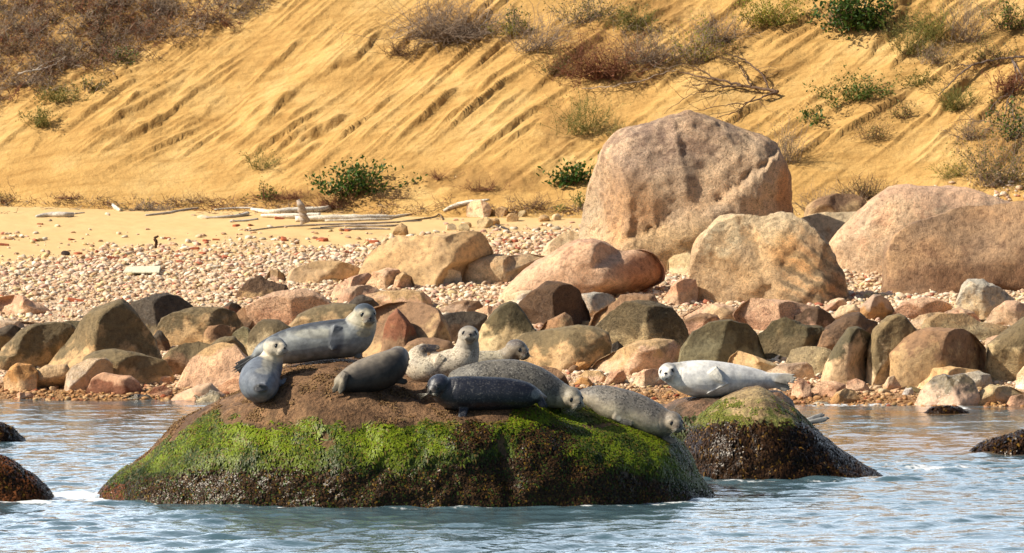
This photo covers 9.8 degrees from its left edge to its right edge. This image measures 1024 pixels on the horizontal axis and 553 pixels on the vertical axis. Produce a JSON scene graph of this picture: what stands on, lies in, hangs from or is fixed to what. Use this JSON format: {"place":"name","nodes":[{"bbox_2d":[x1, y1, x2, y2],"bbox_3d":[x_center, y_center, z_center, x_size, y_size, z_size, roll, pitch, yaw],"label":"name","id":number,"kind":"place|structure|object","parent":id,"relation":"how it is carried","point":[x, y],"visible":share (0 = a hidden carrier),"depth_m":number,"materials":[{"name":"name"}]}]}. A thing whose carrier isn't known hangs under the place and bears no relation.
{"place":"outdoors","nodes":[
{"label":"outdoors","id":0,"kind":"place"},
{"bbox_2d":[0,0,1023,217],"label":"sand bluff","id":1,"kind":"structure","parent":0,"point":[192,116],"depth_m":105.54,"materials":[{"name":"sand"}]},
{"bbox_2d":[0,0,278,101],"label":"brush thicket","id":2,"kind":"object","parent":1,"relation":"on","point":[29,30],"visible":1,"depth_m":109.08,"materials":[{"name":"brown plant"}]},
{"bbox_2d":[0,182,583,219],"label":"wrack line","id":3,"kind":"object","parent":1,"relation":"on","point":[382,211],"visible":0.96,"depth_m":104.12,"materials":[{"name":"brown plant"}]},
{"bbox_2d":[305,155,427,201],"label":"bush","id":4,"kind":"object","parent":1,"relation":"on","point":[350,187],"visible":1,"depth_m":103.86,"materials":[{"name":"green plant"}]},
{"bbox_2d":[332,0,529,59],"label":"bush","id":5,"kind":"object","parent":1,"relation":"on","point":[447,32],"visible":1,"depth_m":107.15,"materials":[{"name":"brown plant"}]},
{"bbox_2d":[485,0,584,60],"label":"bush","id":6,"kind":"object","parent":1,"relation":"on","point":[538,44],"visible":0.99,"depth_m":106.39,"materials":[{"name":"brown plant"}]},
{"bbox_2d":[536,150,599,188],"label":"bush","id":7,"kind":"object","parent":1,"relation":"on","point":[566,178],"visible":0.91,"depth_m":103.15,"materials":[{"name":"green plant"}]},
{"bbox_2d":[534,84,630,137],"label":"bush","id":8,"kind":"object","parent":1,"relation":"on","point":[580,107],"visible":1,"depth_m":104.27,"materials":[{"name":"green plant"}]},
{"bbox_2d":[542,0,626,23],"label":"bush","id":9,"kind":"object","parent":1,"relation":"on","point":[589,16],"visible":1,"depth_m":106.92,"materials":[{"name":"green plant"}]},
{"bbox_2d":[539,24,673,98],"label":"bush","id":10,"kind":"object","parent":1,"relation":"on","point":[611,72],"visible":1,"depth_m":105.39,"materials":[{"name":"brown plant"}]},
{"bbox_2d":[599,1,662,33],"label":"bush","id":11,"kind":"object","parent":1,"relation":"on","point":[626,20],"visible":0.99,"depth_m":106.41,"materials":[{"name":"green plant"}]},
{"bbox_2d":[593,11,705,75],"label":"bush","id":12,"kind":"object","parent":1,"relation":"on","point":[647,59],"visible":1,"depth_m":105.44,"materials":[{"name":"brown plant"}]},
{"bbox_2d":[645,10,738,63],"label":"bush","id":13,"kind":"object","parent":1,"relation":"on","point":[704,53],"visible":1,"depth_m":105.37,"materials":[{"name":"brown plant"}]},
{"bbox_2d":[684,6,757,46],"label":"bush","id":14,"kind":"object","parent":1,"relation":"on","point":[725,37],"visible":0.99,"depth_m":105.76,"materials":[{"name":"green plant"}]},
{"bbox_2d":[664,38,785,121],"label":"dead branch","id":15,"kind":"object","parent":1,"relation":"on","point":[767,88],"visible":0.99,"depth_m":104.53,"materials":[{"name":"wood"}]},
{"bbox_2d":[729,0,812,28],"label":"bush","id":16,"kind":"object","parent":1,"relation":"on","point":[765,10],"visible":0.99,"depth_m":105.85,"materials":[{"name":"green plant"}]},
{"bbox_2d":[745,109,819,162],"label":"bush","id":17,"kind":"object","parent":1,"relation":"on","point":[785,143],"visible":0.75,"depth_m":102.58,"materials":[{"name":"brown plant"}]},
{"bbox_2d":[801,0,897,38],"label":"bush","id":18,"kind":"object","parent":1,"relation":"on","point":[854,17],"visible":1,"depth_m":105.24,"materials":[{"name":"green plant"}]},
{"bbox_2d":[803,62,903,107],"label":"bush","id":19,"kind":"object","parent":1,"relation":"on","point":[867,94],"visible":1,"depth_m":103.75,"materials":[{"name":"green plant"}]},
{"bbox_2d":[831,171,896,198],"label":"bush","id":20,"kind":"object","parent":1,"relation":"on","point":[862,190],"visible":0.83,"depth_m":101.52,"materials":[{"name":"brown plant"}]},
{"bbox_2d":[869,3,940,54],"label":"bush","id":21,"kind":"object","parent":1,"relation":"on","point":[913,36],"visible":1,"depth_m":104.49,"materials":[{"name":"green plant"}]},
{"bbox_2d":[905,0,976,40],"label":"bush","id":22,"kind":"object","parent":1,"relation":"on","point":[937,27],"visible":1,"depth_m":104.70,"materials":[{"name":"green plant"}]},
{"bbox_2d":[930,74,985,110],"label":"bush","id":23,"kind":"object","parent":1,"relation":"on","point":[951,101],"visible":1,"depth_m":103.15,"materials":[{"name":"green plant"}]},
{"bbox_2d":[930,0,1011,42],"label":"bush","id":24,"kind":"object","parent":1,"relation":"on","point":[954,30],"visible":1,"depth_m":104.65,"materials":[{"name":"green plant"}]},
{"bbox_2d":[922,42,1023,132],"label":"dead branch","id":25,"kind":"object","parent":1,"relation":"on","point":[997,59],"visible":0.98,"depth_m":103.62,"materials":[{"name":"wood"}]},
{"bbox_2d":[944,123,1023,187],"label":"bush","id":26,"kind":"object","parent":1,"relation":"on","point":[984,154],"visible":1,"depth_m":101.14,"materials":[{"name":"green plant"}]},
{"bbox_2d":[971,0,1023,31],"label":"bush","id":27,"kind":"object","parent":1,"relation":"on","point":[1007,20],"visible":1,"depth_m":104.64,"materials":[{"name":"green plant"}]},
{"bbox_2d":[976,64,1023,95],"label":"bush","id":28,"kind":"object","parent":1,"relation":"on","point":[1004,90],"visible":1,"depth_m":103.17,"materials":[{"name":"brown plant"}]},
{"bbox_2d":[977,93,1023,140],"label":"bush","id":29,"kind":"object","parent":1,"relation":"on","point":[1016,124],"visible":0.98,"depth_m":101.99,"materials":[{"name":"green plant"}]},
{"bbox_2d":[0,399,1023,552],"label":"water","id":30,"kind":"structure","parent":0,"point":[938,486],"depth_m":59.19,"materials":[{"name":"liquid"}]},
{"bbox_2d":[0,454,53,501],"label":"weedy rock","id":31,"kind":"object","parent":30,"relation":"in","point":[18,482],"visible":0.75,"depth_m":60.93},
{"bbox_2d":[97,356,714,507],"bbox_3d":[-1.099,1.885,62.164,6.531,2.111,4.390,0,2,0],"label":"seal rock","id":32,"kind":"object","parent":30,"relation":"in","point":[304,436],"visible":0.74,"depth_m":60.39,"materials":[{"name":"green stone"}]},
{"bbox_2d":[239,336,292,402],"bbox_3d":[-2.582,0.959,61.001,0.535,0.674,0.801,1,2,30],"label":"seal","id":33,"kind":"object","parent":32,"relation":"on","point":[260,381],"visible":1,"depth_m":60.85,"materials":[{"name":"grey fur"}]},
{"bbox_2d":[231,303,379,372],"bbox_3d":[-2.109,0.639,61.694,1.612,0.724,0.505,0,2,0],"label":"seal","id":34,"kind":"object","parent":32,"relation":"on","point":[351,334],"visible":0.93,"depth_m":61.58,"materials":[{"name":"grey fur"}]},
{"bbox_2d":[332,346,410,393],"bbox_3d":[-1.398,0.954,60.809,0.968,0.476,0.414,-1,2,-28],"label":"seal","id":35,"kind":"object","parent":32,"relation":"on","point":[383,370],"visible":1,"depth_m":60.66,"materials":[{"name":"grey fur"}]},
{"bbox_2d":[406,326,481,381],"bbox_3d":[-0.703,0.815,61.500,0.836,0.616,0.422,0,2,0],"label":"seal","id":36,"kind":"object","parent":32,"relation":"on","point":[464,351],"visible":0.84,"depth_m":61.40,"materials":[{"name":"fur"}]},
{"bbox_2d":[420,374,547,416],"bbox_3d":[-0.315,1.234,60.657,1.362,0.488,0.451,0,2,-12],"label":"seal","id":37,"kind":"object","parent":32,"relation":"on","point":[463,395],"visible":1,"depth_m":60.51,"materials":[{"name":"fur"}]},
{"bbox_2d":[478,339,537,361],"bbox_3d":[-0.278,0.899,62.769,1.131,0.475,0.375,0,2,9],"label":"seal","id":38,"kind":"object","parent":32,"relation":"on","point":[516,349],"visible":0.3,"depth_m":62.67,"materials":[{"name":"fur"}]},
{"bbox_2d":[448,359,586,409],"bbox_3d":[0.088,1.127,61.087,1.514,0.557,0.436,0,2,5],"label":"seal","id":39,"kind":"object","parent":32,"relation":"on","point":[557,391],"visible":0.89,"depth_m":60.95,"materials":[{"name":"fur"}]},
{"bbox_2d":[580,385,688,443],"bbox_3d":[1.277,1.425,61.479,1.219,0.599,0.429,0,2,13],"label":"seal","id":40,"kind":"object","parent":32,"relation":"on","point":[636,410],"visible":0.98,"depth_m":61.33,"materials":[{"name":"fur"}]},
{"bbox_2d":[664,390,794,441],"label":"rock","id":41,"kind":"object","parent":30,"relation":"in","point":[688,410],"visible":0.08,"depth_m":67.69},
{"bbox_2d":[655,360,796,396],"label":"seal","id":42,"kind":"object","parent":41,"relation":"on","point":[701,378],"visible":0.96,"depth_m":67.81,"materials":[{"name":"white fur"}]},
{"bbox_2d":[683,385,882,479],"bbox_3d":[3.038,1.942,65.655,2.287,1.474,2.387,0,2,0],"label":"domed rock","id":43,"kind":"object","parent":30,"relation":"in","point":[756,432],"visible":0.8,"depth_m":64.78,"materials":[{"name":"stone"}]},
{"bbox_2d":[969,429,1023,454],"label":"weedy rock","id":44,"kind":"object","parent":30,"relation":"in","point":[1011,443],"visible":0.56,"depth_m":69.32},
{"bbox_2d":[0,206,1023,405],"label":"beach","id":45,"kind":"structure","parent":0,"point":[105,228],"depth_m":100.49,"materials":[{"name":"sand"}]},
{"bbox_2d":[3,363,37,391],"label":"boulder","id":46,"kind":"object","parent":45,"relation":"on","point":[19,377],"visible":0.91,"depth_m":82.86,"materials":[{"name":"stone"}]},
{"bbox_2d":[0,294,49,314],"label":"boulder","id":47,"kind":"object","parent":45,"relation":"on","point":[14,304],"visible":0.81,"depth_m":91.08,"materials":[{"name":"stone"}]},
{"bbox_2d":[0,322,75,370],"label":"boulder","id":48,"kind":"object","parent":45,"relation":"on","point":[38,344],"visible":0.58,"depth_m":85.11,"materials":[{"name":"stone"}]},
{"bbox_2d":[37,364,69,387],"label":"boulder","id":49,"kind":"object","parent":45,"relation":"on","point":[50,375],"visible":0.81,"depth_m":82.97,"materials":[{"name":"stone"}]},
{"bbox_2d":[64,357,113,390],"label":"boulder","id":50,"kind":"object","parent":45,"relation":"on","point":[81,375],"visible":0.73,"depth_m":82.91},
{"bbox_2d":[48,299,161,367],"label":"boulder","id":51,"kind":"object","parent":45,"relation":"on","point":[118,324],"visible":0.52,"depth_m":84.37,"materials":[{"name":"stone"}]},
{"bbox_2d":[86,372,142,394],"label":"boulder","id":52,"kind":"object","parent":45,"relation":"on","point":[106,383],"visible":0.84,"depth_m":82.58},
{"bbox_2d":[83,348,174,383],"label":"boulder","id":53,"kind":"object","parent":45,"relation":"on","point":[141,368],"visible":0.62,"depth_m":83.35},
{"bbox_2d":[130,293,193,334],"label":"boulder","id":54,"kind":"object","parent":45,"relation":"on","point":[152,310],"visible":0.34,"depth_m":88.28,"materials":[{"name":"stone"}]},
{"bbox_2d":[162,341,210,374],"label":"boulder","id":55,"kind":"object","parent":45,"relation":"on","point":[177,358],"visible":0.41,"depth_m":84.26,"materials":[{"name":"stone"}]},
{"bbox_2d":[153,306,243,345],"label":"boulder","id":56,"kind":"object","parent":45,"relation":"on","point":[187,325],"visible":0.53,"depth_m":86.94,"materials":[{"name":"stone"}]},
{"bbox_2d":[171,383,225,400],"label":"boulder","id":57,"kind":"object","parent":45,"relation":"on","point":[200,390],"visible":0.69,"depth_m":81.67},
{"bbox_2d":[175,342,246,386],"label":"boulder","id":58,"kind":"object","parent":45,"relation":"on","point":[213,364],"visible":0.61,"depth_m":83.23,"materials":[{"name":"stone"}]},
{"bbox_2d":[236,275,288,298],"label":"boulder","id":59,"kind":"object","parent":45,"relation":"on","point":[259,285],"visible":0.61,"depth_m":92.34,"materials":[{"name":"stone"}]},
{"bbox_2d":[247,319,290,355],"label":"boulder","id":60,"kind":"object","parent":45,"relation":"on","point":[261,330],"visible":0.36,"depth_m":85.44,"materials":[{"name":"stone"}]},
{"bbox_2d":[246,288,331,327],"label":"boulder","id":61,"kind":"object","parent":45,"relation":"on","point":[286,307],"visible":0.42,"depth_m":88.56,"materials":[{"name":"stone"}]},
{"bbox_2d":[250,205,330,218],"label":"driftwood log","id":62,"kind":"object","parent":45,"relation":"on","point":[284,213],"visible":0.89,"depth_m":103.30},
{"bbox_2d":[286,260,359,282],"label":"boulder","id":63,"kind":"object","parent":45,"relation":"on","point":[317,271],"visible":0.61,"depth_m":94.28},
{"bbox_2d":[289,302,356,326],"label":"boulder","id":64,"kind":"object","parent":45,"relation":"on","point":[333,311],"visible":0.28,"depth_m":85.83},
{"bbox_2d":[248,220,421,230],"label":"driftwood branch","id":65,"kind":"object","parent":45,"relation":"on","point":[366,225],"visible":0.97,"depth_m":101.52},
{"bbox_2d":[331,273,371,299],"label":"boulder","id":66,"kind":"object","parent":45,"relation":"on","point":[359,279],"visible":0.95,"depth_m":92.19,"materials":[{"name":"stone"}]},
{"bbox_2d":[295,213,410,221],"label":"driftwood log","id":67,"kind":"object","parent":45,"relation":"on","point":[350,217],"visible":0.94,"depth_m":102.33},
{"bbox_2d":[366,267,400,287],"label":"boulder","id":68,"kind":"object","parent":45,"relation":"on","point":[384,278],"visible":0.69,"depth_m":93.35,"materials":[{"name":"stone"}]},
{"bbox_2d":[381,308,417,351],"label":"boulder","id":69,"kind":"object","parent":45,"relation":"on","point":[399,329],"visible":0.59,"depth_m":84.96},
{"bbox_2d":[365,289,433,306],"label":"boulder","id":70,"kind":"object","parent":45,"relation":"on","point":[392,296],"visible":0.52,"depth_m":90.96,"materials":[{"name":"stone"}]},
{"bbox_2d":[362,302,451,356],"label":"boulder","id":71,"kind":"object","parent":45,"relation":"on","point":[426,320],"visible":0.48,"depth_m":85.36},
{"bbox_2d":[358,231,493,286],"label":"boulder","id":72,"kind":"object","parent":45,"relation":"on","point":[429,259],"visible":0.64,"depth_m":93.72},
{"bbox_2d":[443,311,486,342],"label":"boulder","id":73,"kind":"object","parent":45,"relation":"on","point":[457,321],"visible":0.35,"depth_m":87.11,"materials":[{"name":"stone"}]},
{"bbox_2d":[462,254,544,282],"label":"boulder","id":74,"kind":"object","parent":45,"relation":"on","point":[494,268],"visible":0.69,"depth_m":93.86,"materials":[{"name":"stone"}]},
{"bbox_2d":[478,301,536,350],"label":"boulder","id":75,"kind":"object","parent":45,"relation":"on","point":[504,324],"visible":0.48,"depth_m":84.99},
{"bbox_2d":[0,168,1023,406],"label":"shingle","id":76,"kind":"object","parent":45,"relation":"on","point":[66,279],"visible":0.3,"depth_m":94.08,"materials":[{"name":"gravel"}]},
{"bbox_2d":[518,281,590,324],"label":"boulder","id":77,"kind":"object","parent":45,"relation":"on","point":[544,302],"visible":0.51,"depth_m":88.66,"materials":[{"name":"stone"}]},
{"bbox_2d":[516,325,611,370],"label":"boulder","id":78,"kind":"object","parent":45,"relation":"on","point":[562,348],"visible":0.52,"depth_m":84.15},
{"bbox_2d":[498,238,665,300],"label":"boulder","id":79,"kind":"object","parent":45,"relation":"on","point":[589,265],"visible":0.59,"depth_m":91.74,"materials":[{"name":"stone"}]},
{"bbox_2d":[581,292,615,316],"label":"boulder","id":80,"kind":"object","parent":45,"relation":"on","point":[596,301],"visible":0.53,"depth_m":89.59,"materials":[{"name":"stone"}]},
{"bbox_2d":[588,293,657,325],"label":"boulder","id":81,"kind":"object","parent":45,"relation":"on","point":[598,316],"visible":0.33,"depth_m":88.24,"materials":[{"name":"stone"}]},
{"bbox_2d":[590,338,680,374],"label":"boulder","id":82,"kind":"object","parent":45,"relation":"on","point":[639,356],"visible":0.57,"depth_m":83.61,"materials":[{"name":"stone"}]},
{"bbox_2d":[595,300,688,346],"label":"boulder","id":83,"kind":"object","parent":45,"relation":"on","point":[625,323],"visible":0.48,"depth_m":85.60,"materials":[{"name":"stone"}]},
{"bbox_2d":[632,369,664,386],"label":"boulder","id":84,"kind":"object","parent":45,"relation":"on","point":[645,377],"visible":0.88,"depth_m":82.48,"materials":[{"name":"stone"}]},
{"bbox_2d":[667,252,690,275],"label":"boulder","id":85,"kind":"object","parent":45,"relation":"on","point":[678,264],"visible":0.53,"depth_m":94.58,"materials":[{"name":"stone"}]},
{"bbox_2d":[664,278,697,304],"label":"boulder","id":86,"kind":"object","parent":45,"relation":"on","point":[681,291],"visible":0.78,"depth_m":91.01,"materials":[{"name":"stone"}]},
{"bbox_2d":[578,110,793,271],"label":"boulder","id":87,"kind":"object","parent":45,"relation":"on","point":[665,189],"visible":0.59,"depth_m":94.95,"materials":[{"name":"stone"}]},
{"bbox_2d":[682,304,736,320],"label":"boulder","id":88,"kind":"object","parent":45,"relation":"on","point":[721,311],"visible":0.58,"depth_m":88.86,"materials":[{"name":"stone"}]},
{"bbox_2d":[678,319,766,362],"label":"boulder","id":89,"kind":"object","parent":45,"relation":"on","point":[723,340],"visible":0.59,"depth_m":84.58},
{"bbox_2d":[728,351,777,371],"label":"boulder","id":90,"kind":"object","parent":45,"relation":"on","point":[745,359],"visible":0.47,"depth_m":83.83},
{"bbox_2d":[689,211,847,303],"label":"boulder","id":91,"kind":"object","parent":45,"relation":"on","point":[782,255],"visible":0.66,"depth_m":91.10,"materials":[{"name":"stone"}]},
{"bbox_2d":[733,298,813,329],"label":"boulder","id":92,"kind":"object","parent":45,"relation":"on","point":[758,313],"visible":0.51,"depth_m":87.99,"materials":[{"name":"stone"}]},
{"bbox_2d":[766,362,814,379],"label":"boulder","id":93,"kind":"object","parent":45,"relation":"on","point":[802,370],"visible":0.62,"depth_m":82.88,"materials":[{"name":"stone"}]},
{"bbox_2d":[758,317,824,359],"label":"boulder","id":94,"kind":"object","parent":45,"relation":"on","point":[783,337],"visible":0.62,"depth_m":85.16,"materials":[{"name":"stone"}]},
{"bbox_2d":[786,346,831,374],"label":"boulder","id":95,"kind":"object","parent":45,"relation":"on","point":[815,357],"visible":0.66,"depth_m":83.38,"materials":[{"name":"stone"}]},
{"bbox_2d":[793,306,834,327],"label":"boulder","id":96,"kind":"object","parent":45,"relation":"on","point":[817,315],"visible":0.45,"depth_m":87.73,"materials":[{"name":"stone"}]},
{"bbox_2d":[802,211,856,242],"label":"boulder","id":97,"kind":"object","parent":45,"relation":"on","point":[827,225],"visible":0.23,"depth_m":97.44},
{"bbox_2d":[804,193,866,216],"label":"boulder","id":98,"kind":"object","parent":45,"relation":"on","point":[838,202],"visible":0.48,"depth_m":100.05,"materials":[{"name":"stone"}]},
{"bbox_2d":[821,326,870,383],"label":"boulder","id":99,"kind":"object","parent":45,"relation":"on","point":[846,362],"visible":0.74,"depth_m":82.35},
{"bbox_2d":[815,312,877,349],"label":"boulder","id":100,"kind":"object","parent":45,"relation":"on","point":[832,333],"visible":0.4,"depth_m":85.04,"materials":[{"name":"stone"}]},
{"bbox_2d":[859,294,893,319],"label":"boulder","id":101,"kind":"object","parent":45,"relation":"on","point":[875,306],"visible":0.6,"depth_m":89.03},
{"bbox_2d":[866,313,916,384],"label":"boulder","id":102,"kind":"object","parent":45,"relation":"on","point":[889,333],"visible":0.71,"depth_m":82.38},
{"bbox_2d":[829,184,1010,273],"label":"boulder","id":103,"kind":"object","parent":45,"relation":"on","point":[864,234],"visible":0.34,"depth_m":94.39,"materials":[{"name":"stone"}]},
{"bbox_2d":[892,297,951,318],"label":"boulder","id":104,"kind":"object","parent":45,"relation":"on","point":[913,308],"visible":0.46,"depth_m":89.00,"materials":[{"name":"stone"}]},
{"bbox_2d":[888,327,986,387],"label":"boulder","id":105,"kind":"object","parent":45,"relation":"on","point":[917,356],"visible":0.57,"depth_m":82.18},
{"bbox_2d":[914,373,979,405],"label":"boulder","id":106,"kind":"object","parent":45,"relation":"on","point":[955,389],"visible":0.58,"depth_m":80.38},
{"bbox_2d":[881,201,1023,293],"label":"boulder","id":107,"kind":"object","parent":45,"relation":"on","point":[953,249],"visible":0.52,"depth_m":92.12,"materials":[{"name":"stone"}]},
{"bbox_2d":[921,313,1009,339],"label":"boulder","id":108,"kind":"object","parent":45,"relation":"on","point":[979,330],"visible":0.46,"depth_m":86.67,"materials":[{"name":"stone"}]},
{"bbox_2d":[952,279,1014,318],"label":"boulder","id":109,"kind":"object","parent":45,"relation":"on","point":[982,298],"visible":0.61,"depth_m":88.81,"materials":[{"name":"stone"}]},
{"bbox_2d":[978,384,1023,404],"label":"boulder","id":110,"kind":"object","parent":45,"relation":"on","point":[994,393],"visible":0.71,"depth_m":80.48,"materials":[{"name":"stone"}]},
{"bbox_2d":[984,317,1023,380],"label":"boulder","id":111,"kind":"object","parent":45,"relation":"on","point":[1005,353],"visible":0.61,"depth_m":82.63,"materials":[{"name":"stone"}]},
{"bbox_2d":[984,300,1023,324],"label":"boulder","id":112,"kind":"object","parent":45,"relation":"on","point":[1008,312],"visible":0.58,"depth_m":88.08,"materials":[{"name":"stone"}]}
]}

